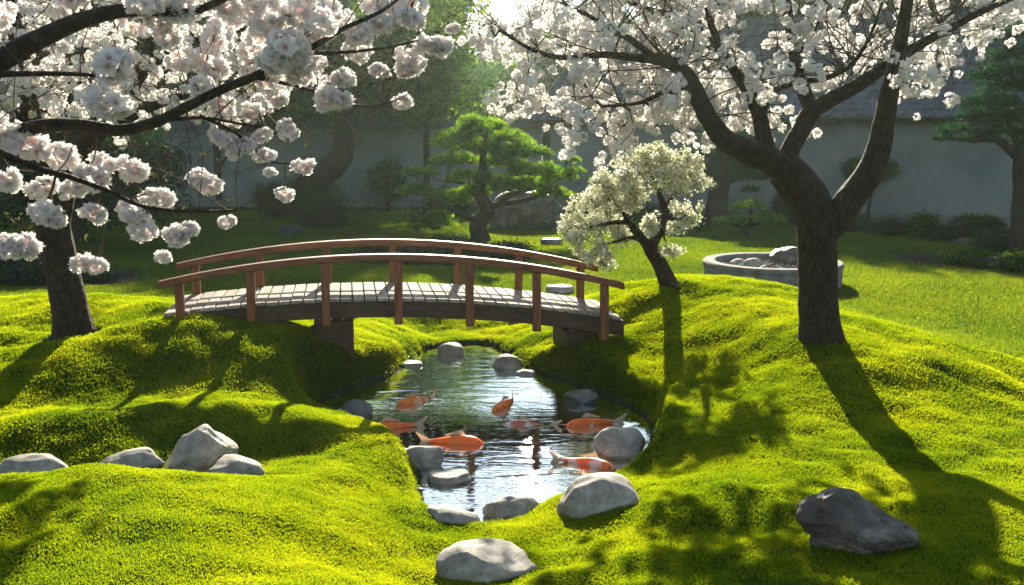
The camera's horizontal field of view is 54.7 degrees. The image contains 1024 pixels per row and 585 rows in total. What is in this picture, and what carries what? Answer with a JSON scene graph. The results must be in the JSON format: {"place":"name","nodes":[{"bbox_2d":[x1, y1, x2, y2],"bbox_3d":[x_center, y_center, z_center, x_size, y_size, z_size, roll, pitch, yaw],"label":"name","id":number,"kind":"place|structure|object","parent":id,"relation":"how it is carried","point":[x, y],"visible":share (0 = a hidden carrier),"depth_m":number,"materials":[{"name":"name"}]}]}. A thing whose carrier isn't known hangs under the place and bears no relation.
{"place":"outdoors","nodes":[
{"label":"outdoors","id":0,"kind":"place"},
{"bbox_2d":[28,321,111,346],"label":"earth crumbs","id":1,"kind":"object","parent":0,"point":[95,329],"visible":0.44,"depth_m":9.69,"materials":[{"name":"soil"}]},
{"bbox_2d":[85,0,668,68],"label":"sky","id":2,"kind":"structure","parent":0,"point":[510,14],"materials":[{"name":"white"}]},
{"bbox_2d":[442,426,464,428],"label":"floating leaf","id":3,"kind":"object","parent":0,"point":[454,427],"visible":1,"depth_m":8.73,"materials":[{"name":"green plant"}]},
{"bbox_2d":[321,344,649,522],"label":"water","id":4,"kind":"structure","parent":0,"point":[472,385],"depth_m":8.97,"materials":[{"name":"clear liquid"}]},
{"bbox_2d":[337,399,372,417],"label":"rock","id":5,"kind":"object","parent":4,"relation":"in","point":[359,408],"visible":0.62,"depth_m":9.04,"materials":[{"name":"stone"}]},
{"bbox_2d":[379,416,427,429],"bbox_3d":[-1.015,1.183,8.692,0.547,0.174,0.204,0,9,0],"label":"koi","id":6,"kind":"object","parent":4,"relation":"in","point":[390,424],"visible":0.51,"depth_m":8.73},
{"bbox_2d":[396,389,436,406],"bbox_3d":[-0.890,1.034,9.592,0.548,0.170,0.234,-7,0,-37],"label":"koi","id":7,"kind":"object","parent":4,"relation":"in","point":[411,400],"visible":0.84,"depth_m":9.52},
{"bbox_2d":[427,469,471,485],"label":"rock","id":8,"kind":"object","parent":4,"relation":"in","point":[447,477],"visible":0.93,"depth_m":7.37,"materials":[{"name":"grey stone"}]},
{"bbox_2d":[415,430,483,445],"bbox_3d":[-0.515,1.253,8.275,0.559,0.183,0.215,-2,10,-14],"label":"koi","id":9,"kind":"object","parent":4,"relation":"in","point":[461,438],"visible":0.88,"depth_m":8.29},
{"bbox_2d":[437,342,463,355],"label":"rock","id":10,"kind":"object","parent":4,"relation":"in","point":[451,349],"visible":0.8,"depth_m":11.54,"materials":[{"name":"grey stone"}]},
{"bbox_2d":[492,389,513,411],"bbox_3d":[-0.076,1.049,9.491,0.208,0.170,0.556,1,9,9],"label":"koi","id":11,"kind":"object","parent":4,"relation":"in","point":[503,404],"visible":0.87,"depth_m":9.34},
{"bbox_2d":[492,354,521,369],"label":"rock","id":12,"kind":"object","parent":4,"relation":"in","point":[506,361],"visible":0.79,"depth_m":10.89,"materials":[{"name":"grey stone"}]},
{"bbox_2d":[516,369,536,375],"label":"rock","id":13,"kind":"object","parent":4,"relation":"in","point":[524,372],"visible":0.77,"depth_m":10.62,"materials":[{"name":"grey stone"}]},
{"bbox_2d":[503,416,561,425],"bbox_3d":[0.163,1.192,8.814,0.536,0.170,0.208,3,10,17],"label":"koi","id":14,"kind":"object","parent":4,"relation":"in","point":[518,423],"visible":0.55,"depth_m":8.83},
{"bbox_2d":[564,389,597,403],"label":"rock","id":15,"kind":"object","parent":4,"relation":"in","point":[584,396],"visible":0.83,"depth_m":9.54,"materials":[{"name":"stone"}]},
{"bbox_2d":[547,450,615,470],"bbox_3d":[0.541,1.337,7.749,0.559,0.172,0.205,2,10,11],"label":"koi","id":16,"kind":"object","parent":4,"relation":"in","point":[594,463],"visible":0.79,"depth_m":7.75},
{"bbox_2d":[565,413,626,427],"bbox_3d":[0.751,1.167,8.796,0.548,0.178,0.206,1,9,7],"label":"koi","id":17,"kind":"object","parent":4,"relation":"in","point":[583,422],"visible":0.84,"depth_m":8.81},
{"bbox_2d":[593,427,645,459],"bbox_3d":[0.876,1.253,8.031,0.436,0.316,0.320,0,9,0],"label":"rock","id":18,"kind":"object","parent":4,"relation":"in","point":[620,443],"visible":0.79,"depth_m":7.94,"materials":[{"name":"grey stone"}]},
{"bbox_2d":[0,144,1023,584],"bbox_3d":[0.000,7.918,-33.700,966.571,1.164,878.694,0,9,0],"label":"ground","id":19,"kind":"structure","parent":0,"point":[918,256],"depth_m":9.63,"materials":[{"name":"green plant"}]},
{"bbox_2d":[0,253,45,285],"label":"shrub","id":20,"kind":"object","parent":19,"relation":"on","point":[19,270],"visible":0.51,"depth_m":14.79,"materials":[{"name":"green plant"}]},
{"bbox_2d":[0,453,67,473],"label":"rock","id":21,"kind":"object","parent":19,"relation":"on","point":[34,462],"visible":0.54,"depth_m":6.96,"materials":[{"name":"grey stone"}]},
{"bbox_2d":[0,0,182,116],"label":"broadleaf tree","id":22,"kind":"object","parent":19,"relation":"on","point":[95,55],"depth_m":31.61,"materials":[{"name":"green plant"}]},
{"bbox_2d":[0,0,198,243],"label":"evergreen tree","id":23,"kind":"object","parent":19,"relation":"on","point":[18,201],"visible":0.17,"depth_m":19.14,"materials":[{"name":"green plant"}]},
{"bbox_2d":[81,261,124,282],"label":"shrub","id":24,"kind":"object","parent":19,"relation":"on","point":[104,275],"visible":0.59,"depth_m":15.23,"materials":[{"name":"green plant"}]},
{"bbox_2d":[100,447,163,469],"bbox_3d":[-2.717,1.227,7.072,0.478,0.211,0.328,-6,10,-7],"label":"rock","id":25,"kind":"object","parent":19,"relation":"on","point":[144,457],"visible":0.58,"depth_m":7.00,"materials":[{"name":"grey stone"}]},
{"bbox_2d":[0,0,341,338],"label":"cherry tree","id":26,"kind":"object","parent":19,"relation":"on","point":[70,310],"visible":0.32,"depth_m":9.45,"materials":[{"name":"white plant"}]},
{"bbox_2d":[165,424,237,472],"bbox_3d":[-2.269,1.176,7.212,0.530,0.453,0.416,-10,11,-8],"label":"rock","id":27,"kind":"object","parent":19,"relation":"on","point":[204,448],"visible":0.69,"depth_m":7.05,"materials":[{"name":"grey stone"}]},
{"bbox_2d":[79,7,381,120],"bbox_3d":[-10.315,-8.030,34.096,12.383,9.496,9.561,0,9,0],"label":"broadleaf tree","id":28,"kind":"object","parent":19,"relation":"on","point":[202,21],"visible":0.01,"depth_m":32.23,"materials":[{"name":"green plant"}]},
{"bbox_2d":[208,454,264,475],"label":"rock","id":29,"kind":"object","parent":19,"relation":"on","point":[234,464],"visible":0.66,"depth_m":6.76,"materials":[{"name":"grey stone"}]},
{"bbox_2d":[0,0,515,274],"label":"cherry tree","id":30,"kind":"object","parent":19,"relation":"on","point":[290,57],"visible":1,"depth_m":3.72,"materials":[{"name":"white plant"}]},
{"bbox_2d":[245,180,291,218],"bbox_3d":[-5.949,-2.317,24.940,1.472,1.033,1.129,0,9,0],"label":"shrub","id":31,"kind":"object","parent":19,"relation":"on","point":[266,201],"visible":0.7,"depth_m":24.75,"materials":[{"name":"green plant"}]},
{"bbox_2d":[0,119,541,206],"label":"garden wall","id":32,"kind":"structure","parent":19,"relation":"on","point":[373,144],"depth_m":28.89,"materials":[{"name":"paint"}]},
{"bbox_2d":[274,223,304,235],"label":"rock","id":33,"kind":"object","parent":19,"relation":"on","point":[290,229],"visible":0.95,"depth_m":20.98,"materials":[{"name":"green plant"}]},
{"bbox_2d":[278,172,350,222],"bbox_3d":[-4.854,-2.235,23.966,1.582,1.357,1.567,-6,11,-33],"label":"shrub","id":34,"kind":"object","parent":19,"relation":"on","point":[316,190],"visible":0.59,"depth_m":23.70,"materials":[{"name":"green plant"}]},
{"bbox_2d":[292,195,353,229],"bbox_3d":[-4.287,-1.760,22.516,1.408,0.926,1.180,0,9,0],"label":"shrub","id":35,"kind":"object","parent":19,"relation":"on","point":[321,213],"visible":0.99,"depth_m":22.27,"materials":[{"name":"green plant"}]},
{"bbox_2d":[180,0,478,214],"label":"broadleaf tree","id":36,"kind":"object","parent":19,"relation":"on","point":[338,158],"visible":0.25,"depth_m":25.01,"materials":[{"name":"green plant"}]},
{"bbox_2d":[344,238,419,263],"bbox_3d":[-2.206,-0.660,17.092,1.442,0.488,1.113,0,9,0],"label":"shrub","id":37,"kind":"object","parent":19,"relation":"on","point":[378,249],"visible":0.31,"depth_m":16.95,"materials":[{"name":"green plant"}]},
{"bbox_2d":[365,155,406,210],"bbox_3d":[-3.419,-3.005,27.372,1.399,1.598,1.278,0,9,0],"label":"shrub","id":38,"kind":"object","parent":19,"relation":"on","point":[387,190],"visible":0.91,"depth_m":27.21,"materials":[{"name":"green plant"}]},
{"bbox_2d":[157,239,623,358],"bbox_3d":[-1.204,0.126,10.525,4.677,1.284,1.200,-2,9,-9],"label":"garden footbridge","id":39,"kind":"object","parent":19,"relation":"on","point":[329,307],"visible":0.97,"depth_m":10.18,"materials":[{"name":"brown wood"}]},
{"bbox_2d":[264,0,517,120],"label":"broadleaf tree","id":40,"kind":"object","parent":19,"relation":"on","point":[476,100],"visible":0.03,"depth_m":32.45,"materials":[{"name":"green plant"}]},
{"bbox_2d":[403,360,422,366],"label":"rock","id":41,"kind":"object","parent":19,"relation":"on","point":[411,363],"visible":0.73,"depth_m":11.02,"materials":[{"name":"grey stone"}]},
{"bbox_2d":[406,446,443,469],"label":"rock","id":42,"kind":"object","parent":19,"relation":"on","point":[425,457],"visible":0.67,"depth_m":7.68,"materials":[{"name":"grey stone"}]},
{"bbox_2d":[388,239,467,265],"bbox_3d":[-1.493,-0.647,16.946,1.288,0.493,1.231,-7,12,-38],"label":"shrub","id":43,"kind":"object","parent":19,"relation":"on","point":[431,250],"visible":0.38,"depth_m":16.74,"materials":[{"name":"green plant"}]},
{"bbox_2d":[419,184,473,214],"bbox_3d":[-1.635,-2.348,25.954,1.618,0.978,1.375,0,9,0],"label":"shrub","id":44,"kind":"object","parent":19,"relation":"on","point":[458,206],"visible":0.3,"depth_m":25.82,"materials":[{"name":"green plant"}]},
{"bbox_2d":[425,504,480,525],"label":"rock","id":45,"kind":"object","parent":19,"relation":"on","point":[447,513],"visible":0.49,"depth_m":6.46,"materials":[{"name":"grey stone"}]},
{"bbox_2d":[428,230,482,242],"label":"shrub","id":46,"kind":"object","parent":19,"relation":"on","point":[448,237],"visible":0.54,"depth_m":19.42,"materials":[{"name":"green plant"}]},
{"bbox_2d":[377,56,542,155],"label":"broadleaf tree","id":47,"kind":"object","parent":19,"relation":"on","point":[478,75],"visible":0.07,"depth_m":51.30,"materials":[{"name":"green plant"}]},
{"bbox_2d":[432,237,506,258],"bbox_3d":[-0.739,-0.723,17.293,1.318,0.531,1.262,2,10,13],"label":"shrub","id":48,"kind":"object","parent":19,"relation":"on","point":[476,253],"visible":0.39,"depth_m":17.11,"materials":[{"name":"green plant"}]},
{"bbox_2d":[448,51,517,86],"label":"broadleaf tree","id":49,"kind":"object","parent":19,"relation":"on","point":[490,62],"depth_m":57.15,"materials":[{"name":"green plant"}]},
{"bbox_2d":[435,538,536,582],"bbox_3d":[-0.145,1.530,5.613,0.570,0.206,0.392,0,9,0],"label":"rock","id":50,"kind":"object","parent":19,"relation":"on","point":[486,560],"visible":0.95,"depth_m":5.51,"materials":[{"name":"grey stone"}]},
{"bbox_2d":[388,111,589,242],"bbox_3d":[-0.480,-2.207,19.760,4.058,2.760,1.688,0,9,0],"label":"pine tree","id":51,"kind":"object","parent":19,"relation":"on","point":[466,134],"visible":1,"depth_m":19.62,"materials":[{"name":"green plant"}]},
{"bbox_2d":[334,356,650,491],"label":"pebbles","id":52,"kind":"object","parent":19,"relation":"on","point":[421,489],"visible":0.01,"depth_m":8.10,"materials":[{"name":"stone"}]},
{"bbox_2d":[482,494,539,519],"bbox_3d":[0.000,1.477,6.751,0.404,0.200,0.237,-5,10,-5],"label":"rock","id":53,"kind":"object","parent":19,"relation":"on","point":[506,507],"visible":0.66,"depth_m":6.68,"materials":[{"name":"grey stone"}]},
{"bbox_2d":[0,273,1023,584],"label":"moss","id":54,"kind":"object","parent":19,"relation":"on","point":[692,399],"visible":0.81,"depth_m":7.32,"materials":[{"name":"green plant"}]},
{"bbox_2d":[0,210,1023,358],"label":"grass","id":55,"kind":"structure","parent":19,"relation":"on","point":[123,250],"depth_m":16.25,"materials":[{"name":"green plant"}]},
{"bbox_2d":[486,237,541,258],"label":"shrub","id":56,"kind":"object","parent":19,"relation":"on","point":[515,245],"visible":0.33,"depth_m":17.61,"materials":[{"name":"green plant"}]},
{"bbox_2d":[489,191,564,228],"bbox_3d":[0.291,-1.809,22.855,1.906,1.149,1.130,2,10,13],"label":"rock","id":57,"kind":"object","parent":19,"relation":"on","point":[539,213],"visible":0.52,"depth_m":22.36,"materials":[{"name":"stone"}]},
{"bbox_2d":[540,238,562,244],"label":"rock","id":58,"kind":"object","parent":19,"relation":"on","point":[552,241],"visible":0.79,"depth_m":19.33,"materials":[{"name":"stone"}]},
{"bbox_2d":[475,20,631,148],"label":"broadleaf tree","id":59,"kind":"object","parent":19,"relation":"on","point":[547,82],"visible":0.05,"depth_m":44.26,"materials":[{"name":"green plant"}]},
{"bbox_2d":[545,284,573,294],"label":"rock","id":60,"kind":"object","parent":19,"relation":"on","point":[562,289],"visible":0.83,"depth_m":13.70,"materials":[{"name":"grey stone"}]},
{"bbox_2d":[564,191,604,215],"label":"shrub","id":61,"kind":"object","parent":19,"relation":"on","point":[585,212],"visible":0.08,"depth_m":25.81,"materials":[{"name":"green plant"}]},
{"bbox_2d":[556,472,638,519],"bbox_3d":[0.568,1.373,6.505,0.571,0.385,0.420,0,9,0],"label":"rock","id":62,"kind":"object","parent":19,"relation":"on","point":[586,495],"visible":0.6,"depth_m":6.35,"materials":[{"name":"grey stone"}]},
{"bbox_2d":[537,8,663,36],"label":"broadleaf tree","id":63,"kind":"object","parent":19,"relation":"on","point":[615,23],"depth_m":55.81,"materials":[{"name":"green plant"}]},
{"bbox_2d":[556,140,716,288],"bbox_3d":[1.417,-0.850,11.461,1.800,1.818,1.049,0,9,0],"label":"dwarf tree","id":64,"kind":"object","parent":19,"relation":"on","point":[616,187],"visible":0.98,"depth_m":11.36,"materials":[{"name":"white plant"}]},
{"bbox_2d":[612,200,660,218],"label":"shrub","id":65,"kind":"object","parent":19,"relation":"on","point":[643,211],"visible":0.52,"depth_m":25.25,"materials":[{"name":"green plant"}]},
{"bbox_2d":[668,209,711,229],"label":"shrub","id":66,"kind":"object","parent":19,"relation":"on","point":[703,223],"visible":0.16,"depth_m":22.27,"materials":[{"name":"green plant"}]},
{"bbox_2d":[680,129,770,223],"bbox_3d":[5.087,-2.816,23.733,2.360,2.373,1.986,0,9,0],"label":"pine tree","id":67,"kind":"object","parent":19,"relation":"on","point":[721,172],"visible":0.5,"depth_m":23.69,"materials":[{"name":"green plant"}]},
{"bbox_2d":[457,0,1023,346],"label":"cherry tree","id":68,"kind":"object","parent":19,"relation":"on","point":[823,219],"visible":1,"depth_m":8.94,"materials":[{"name":"white plant"}]},
{"bbox_2d":[710,197,787,236],"bbox_3d":[5.035,-1.539,20.720,1.778,0.954,1.086,-3,10,-15],"label":"dwarf pine","id":69,"kind":"object","parent":19,"relation":"on","point":[762,217],"visible":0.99,"depth_m":20.61,"materials":[{"name":"green plant"}]},
{"bbox_2d":[653,0,847,118],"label":"broadleaf tree","id":70,"kind":"object","parent":19,"relation":"on","point":[759,15],"visible":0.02,"depth_m":32.11,"materials":[{"name":"green plant"}]},
{"bbox_2d":[523,3,1023,228],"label":"garden building","id":71,"kind":"structure","parent":19,"relation":"on","point":[947,179],"depth_m":24.30,"materials":[{"name":"paint"}]},
{"bbox_2d":[703,252,844,288],"bbox_3d":[3.869,-0.290,14.749,2.040,0.380,2.040,0,9,0],"label":"round planter","id":72,"kind":"object","parent":19,"relation":"on","point":[718,264],"visible":0.52,"depth_m":14.19,"materials":[{"name":"stone"}]},
{"bbox_2d":[730,258,744,264],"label":"rock","id":73,"kind":"object","parent":72,"relation":"in","point":[735,261],"visible":0.59,"depth_m":14.95,"materials":[{"name":"grey stone"}]},
{"bbox_2d":[743,258,763,266],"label":"rock","id":74,"kind":"object","parent":72,"relation":"in","point":[754,262],"visible":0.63,"depth_m":14.60,"materials":[{"name":"grey stone"}]},
{"bbox_2d":[769,246,797,264],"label":"rock","id":75,"kind":"object","parent":72,"relation":"in","point":[786,255],"visible":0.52,"depth_m":14.93,"materials":[{"name":"stone"}]},
{"bbox_2d":[768,192,788,216],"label":"shrub","id":76,"kind":"object","parent":19,"relation":"on","point":[779,204],"visible":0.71,"depth_m":24.75,"materials":[{"name":"green plant"}]},
{"bbox_2d":[779,206,795,225],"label":"shrub","id":77,"kind":"object","parent":19,"relation":"on","point":[790,218],"visible":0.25,"depth_m":23.41,"materials":[{"name":"green plant"}]},
{"bbox_2d":[795,487,920,555],"bbox_3d":[1.865,1.240,5.336,0.628,0.379,0.452,5,11,27],"label":"rock","id":78,"kind":"object","parent":19,"relation":"on","point":[849,520],"visible":0.9,"depth_m":5.22,"materials":[{"name":"stone"}]},
{"bbox_2d":[845,212,872,232],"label":"shrub","id":79,"kind":"object","parent":19,"relation":"on","point":[859,222],"visible":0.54,"depth_m":21.58,"materials":[{"name":"green plant"}]},
{"bbox_2d":[838,153,903,219],"bbox_3d":[8.754,-2.530,24.229,1.582,1.783,1.579,0,9,0],"label":"slim tree","id":80,"kind":"object","parent":19,"relation":"on","point":[848,168],"visible":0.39,"depth_m":23.95,"materials":[{"name":"green plant"}]},
{"bbox_2d":[864,214,908,236],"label":"shrub","id":81,"kind":"object","parent":19,"relation":"on","point":[887,226],"visible":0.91,"depth_m":20.85,"materials":[{"name":"green plant"}]},
{"bbox_2d":[776,0,1011,121],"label":"broadleaf tree","id":82,"kind":"object","parent":19,"relation":"on","point":[842,9],"visible":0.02,"depth_m":29.83,"materials":[{"name":"green plant"}]},
{"bbox_2d":[902,206,942,238],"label":"shrub","id":83,"kind":"object","parent":19,"relation":"on","point":[918,222],"visible":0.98,"depth_m":20.28,"materials":[{"name":"green plant"}]},
{"bbox_2d":[925,219,977,240],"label":"shrub","id":84,"kind":"object","parent":19,"relation":"on","point":[943,233],"visible":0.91,"depth_m":19.83,"materials":[{"name":"green plant"}]},
{"bbox_2d":[954,237,969,243],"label":"rock","id":85,"kind":"object","parent":19,"relation":"on","point":[964,240],"visible":0.56,"depth_m":19.50,"materials":[{"name":"stone"}]},
{"bbox_2d":[935,244,999,268],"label":"shrub","id":86,"kind":"object","parent":19,"relation":"on","point":[967,257],"visible":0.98,"depth_m":16.31,"materials":[{"name":"green plant"}]},
{"bbox_2d":[931,20,1023,255],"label":"pine tree","id":87,"kind":"object","parent":19,"relation":"on","point":[998,75],"visible":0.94,"depth_m":17.05,"materials":[{"name":"green plant"}]},
{"bbox_2d":[945,210,1009,241],"bbox_3d":[8.951,-1.189,19.050,1.148,0.777,0.992,-6,11,-30],"label":"spreading shrub tree","id":88,"kind":"object","parent":19,"relation":"on","point":[977,221],"visible":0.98,"depth_m":18.90,"materials":[{"name":"green plant"}]},
{"bbox_2d":[967,228,1009,252],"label":"shrub","id":89,"kind":"object","parent":19,"relation":"on","point":[995,241],"visible":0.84,"depth_m":18.15,"materials":[{"name":"green plant"}]},
{"bbox_2d":[987,248,1023,272],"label":"shrub","id":90,"kind":"object","parent":19,"relation":"on","point":[1012,261],"visible":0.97,"depth_m":15.52,"materials":[{"name":"green plant"}]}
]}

